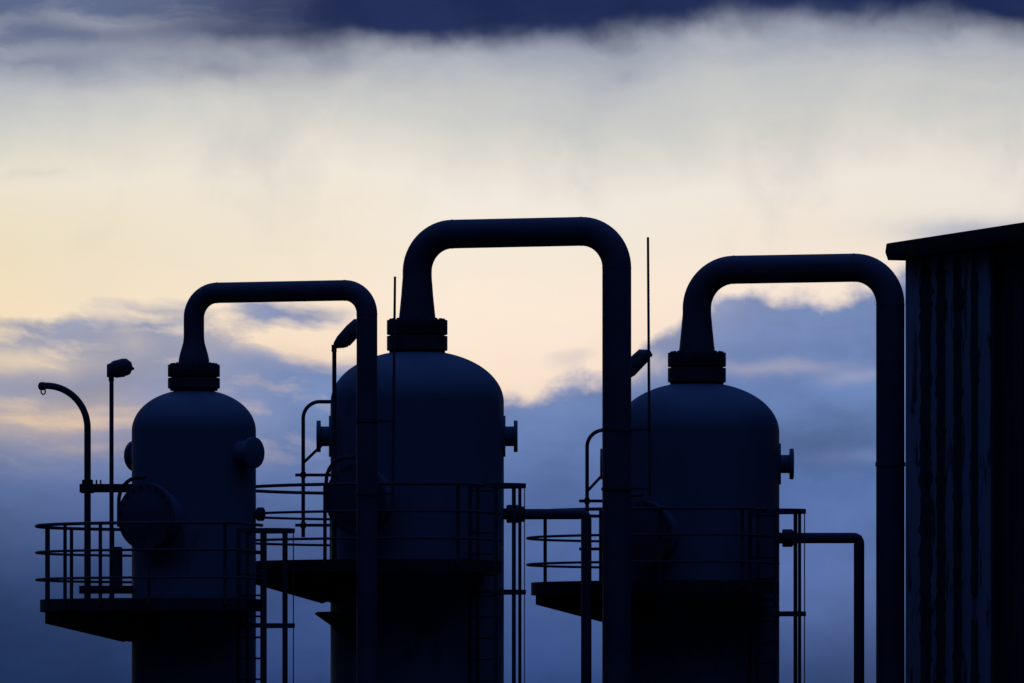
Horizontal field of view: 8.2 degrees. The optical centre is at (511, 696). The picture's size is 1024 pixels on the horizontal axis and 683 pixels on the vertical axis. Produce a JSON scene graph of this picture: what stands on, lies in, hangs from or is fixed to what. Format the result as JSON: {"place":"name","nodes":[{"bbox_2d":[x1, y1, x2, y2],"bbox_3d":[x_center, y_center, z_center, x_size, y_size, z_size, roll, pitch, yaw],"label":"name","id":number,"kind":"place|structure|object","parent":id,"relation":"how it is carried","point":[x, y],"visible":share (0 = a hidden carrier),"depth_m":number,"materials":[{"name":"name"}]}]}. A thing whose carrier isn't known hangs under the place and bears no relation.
{"place":"outdoors","nodes":[
{"label":"outdoors","id":0,"kind":"place"},
{"bbox_2d":[0,0,1023,682],"label":"sky","id":1,"kind":"structure","parent":0,"point":[153,153],"materials":[{"name":"blue"}]},
{"bbox_2d":[885,222,1023,682],"bbox_3d":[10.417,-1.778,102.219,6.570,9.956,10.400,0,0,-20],"label":"metal shed","id":2,"kind":"structure","parent":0,"point":[964,456],"depth_m":103.89,"materials":[{"name":"metal"}]},
{"bbox_2d":[1000,261,1023,682],"bbox_3d":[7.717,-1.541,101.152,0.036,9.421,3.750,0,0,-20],"label":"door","id":3,"kind":"structure","parent":2,"relation":"in","point":[1011,274],"depth_m":102.50,"materials":[{"name":"black metal"}]},
{"label":"ground","id":4,"kind":"structure","parent":0,"visible":0},
{"bbox_2d":[117,362,265,682],"bbox_3d":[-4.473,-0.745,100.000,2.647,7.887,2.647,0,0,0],"label":"pressure vessel","id":5,"kind":"object","parent":4,"relation":"on","point":[194,450],"visible":0.9,"depth_m":99.21,"materials":[{"name":"metal"}]},
{"bbox_2d":[35,521,262,641],"bbox_3d":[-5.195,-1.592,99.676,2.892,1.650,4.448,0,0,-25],"label":"access platform","id":6,"kind":"structure","parent":5,"relation":"attached to","point":[125,619],"depth_m":98.53,"materials":[{"name":"metal"}]},
{"bbox_2d":[38,382,132,597],"bbox_3d":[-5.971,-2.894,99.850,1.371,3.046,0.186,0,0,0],"label":"gooseneck post","id":7,"kind":"object","parent":6,"relation":"on","point":[87,487],"visible":0.98,"depth_m":99.81,"materials":[{"name":"metal"}]},
{"bbox_2d":[107,359,133,597],"bbox_3d":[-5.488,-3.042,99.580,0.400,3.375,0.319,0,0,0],"label":"floodlight pole","id":8,"kind":"object","parent":6,"relation":"on","point":[118,368],"visible":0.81,"depth_m":99.55,"materials":[{"name":"metal"}]},
{"bbox_2d":[236,528,294,682],"bbox_3d":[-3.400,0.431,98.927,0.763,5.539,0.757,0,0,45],"label":"caged ladder","id":9,"kind":"object","parent":5,"relation":"attached to","point":[263,625],"visible":1,"depth_m":98.68,"materials":[{"name":"black metal"}]},
{"bbox_2d":[168,280,377,682],"bbox_3d":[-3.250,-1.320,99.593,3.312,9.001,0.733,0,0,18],"label":"overhead pipe","id":10,"kind":"object","parent":5,"relation":"attached to","point":[202,299],"visible":1,"depth_m":99.10,"materials":[{"name":"metal"}]},
{"bbox_2d":[356,276,395,501],"bbox_3d":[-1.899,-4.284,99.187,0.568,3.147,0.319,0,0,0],"label":"lightning rod","id":11,"kind":"object","parent":10,"relation":"attached to","point":[392,492],"visible":1,"depth_m":99.15,"materials":[{"name":"black metal"}]},
{"bbox_2d":[316,317,517,682],"bbox_3d":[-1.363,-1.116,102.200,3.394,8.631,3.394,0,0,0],"label":"pressure vessel","id":12,"kind":"object","parent":4,"relation":"on","point":[450,423],"visible":0.85,"depth_m":101.07,"materials":[{"name":"metal"}]},
{"bbox_2d":[295,400,330,536],"bbox_3d":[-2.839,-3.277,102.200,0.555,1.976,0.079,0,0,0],"label":"pipe davit","id":13,"kind":"object","parent":12,"relation":"attached to","point":[302,475],"visible":0.99,"depth_m":102.18,"materials":[{"name":"black metal"}]},
{"bbox_2d":[315,611,356,638],"bbox_3d":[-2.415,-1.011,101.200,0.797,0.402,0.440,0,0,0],"label":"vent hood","id":14,"kind":"object","parent":12,"relation":"attached to","point":[344,626],"visible":0.77,"depth_m":100.98,"materials":[{"name":"metal"}]},
{"bbox_2d":[256,482,501,602],"bbox_3d":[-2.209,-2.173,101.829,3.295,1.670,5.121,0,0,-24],"label":"access platform","id":15,"kind":"structure","parent":12,"relation":"attached to","point":[324,579],"depth_m":100.17,"materials":[{"name":"metal"}]},
{"bbox_2d":[332,319,356,558],"bbox_3d":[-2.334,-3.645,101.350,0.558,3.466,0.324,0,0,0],"label":"floodlight pole","id":16,"kind":"object","parent":15,"relation":"on","point":[346,337],"visible":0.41,"depth_m":101.32,"materials":[{"name":"metal"}]},
{"bbox_2d":[468,483,525,682],"bbox_3d":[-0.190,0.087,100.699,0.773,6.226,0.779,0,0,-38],"label":"caged ladder","id":17,"kind":"object","parent":12,"relation":"attached to","point":[495,591],"visible":0.97,"depth_m":100.48,"materials":[{"name":"black metal"}]},
{"bbox_2d":[387,217,631,682],"bbox_3d":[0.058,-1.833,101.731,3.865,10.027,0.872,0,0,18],"label":"overhead pipe","id":18,"kind":"object","parent":12,"relation":"attached to","point":[604,241],"visible":0.99,"depth_m":101.15,"materials":[{"name":"metal"}]},
{"bbox_2d":[601,237,651,496],"bbox_3d":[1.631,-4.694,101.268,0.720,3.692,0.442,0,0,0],"label":"lightning rod","id":19,"kind":"object","parent":18,"relation":"attached to","point":[649,488],"visible":1,"depth_m":101.23,"materials":[{"name":"black metal"}]},
{"bbox_2d":[521,506,591,682],"bbox_3d":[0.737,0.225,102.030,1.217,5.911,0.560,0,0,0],"label":"outlet pipe","id":20,"kind":"object","parent":12,"relation":"attached to","point":[584,515],"visible":0.88,"depth_m":101.97,"materials":[{"name":"metal"}]},
{"bbox_2d":[600,350,793,682],"bbox_3d":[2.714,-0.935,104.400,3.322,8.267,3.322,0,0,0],"label":"pressure vessel","id":21,"kind":"object","parent":4,"relation":"on","point":[714,440],"visible":0.83,"depth_m":103.30,"materials":[{"name":"metal"}]},
{"bbox_2d":[579,429,601,550],"bbox_3d":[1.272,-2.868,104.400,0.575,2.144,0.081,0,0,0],"label":"pipe davit","id":22,"kind":"object","parent":21,"relation":"attached to","point":[586,500],"visible":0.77,"depth_m":104.38,"materials":[{"name":"black metal"}]},
{"bbox_2d":[526,506,779,621],"bbox_3d":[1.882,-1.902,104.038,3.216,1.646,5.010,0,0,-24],"label":"access platform","id":23,"kind":"structure","parent":21,"relation":"attached to","point":[564,596],"depth_m":102.41,"materials":[{"name":"metal"}]},
{"bbox_2d":[631,349,652,376],"bbox_3d":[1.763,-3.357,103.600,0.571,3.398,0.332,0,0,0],"label":"floodlight pole","id":24,"kind":"object","parent":23,"relation":"on","point":[638,359],"visible":0.36,"depth_m":103.43,"materials":[{"name":"metal"}]},
{"bbox_2d":[748,508,805,682],"bbox_3d":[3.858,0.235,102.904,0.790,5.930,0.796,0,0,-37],"label":"caged ladder","id":25,"kind":"object","parent":21,"relation":"attached to","point":[775,613],"visible":0.98,"depth_m":102.67,"materials":[{"name":"black metal"}]},
{"bbox_2d":[668,253,904,682],"bbox_3d":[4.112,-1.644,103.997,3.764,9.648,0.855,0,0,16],"label":"overhead pipe","id":26,"kind":"object","parent":21,"relation":"attached to","point":[877,277],"visible":1,"depth_m":103.48,"materials":[{"name":"metal"}]},
{"bbox_2d":[797,533,863,682],"bbox_3d":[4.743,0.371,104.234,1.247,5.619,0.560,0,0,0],"label":"outlet pipe","id":27,"kind":"object","parent":21,"relation":"attached to","point":[856,539],"visible":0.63,"depth_m":104.17,"materials":[{"name":"metal"}]}
]}

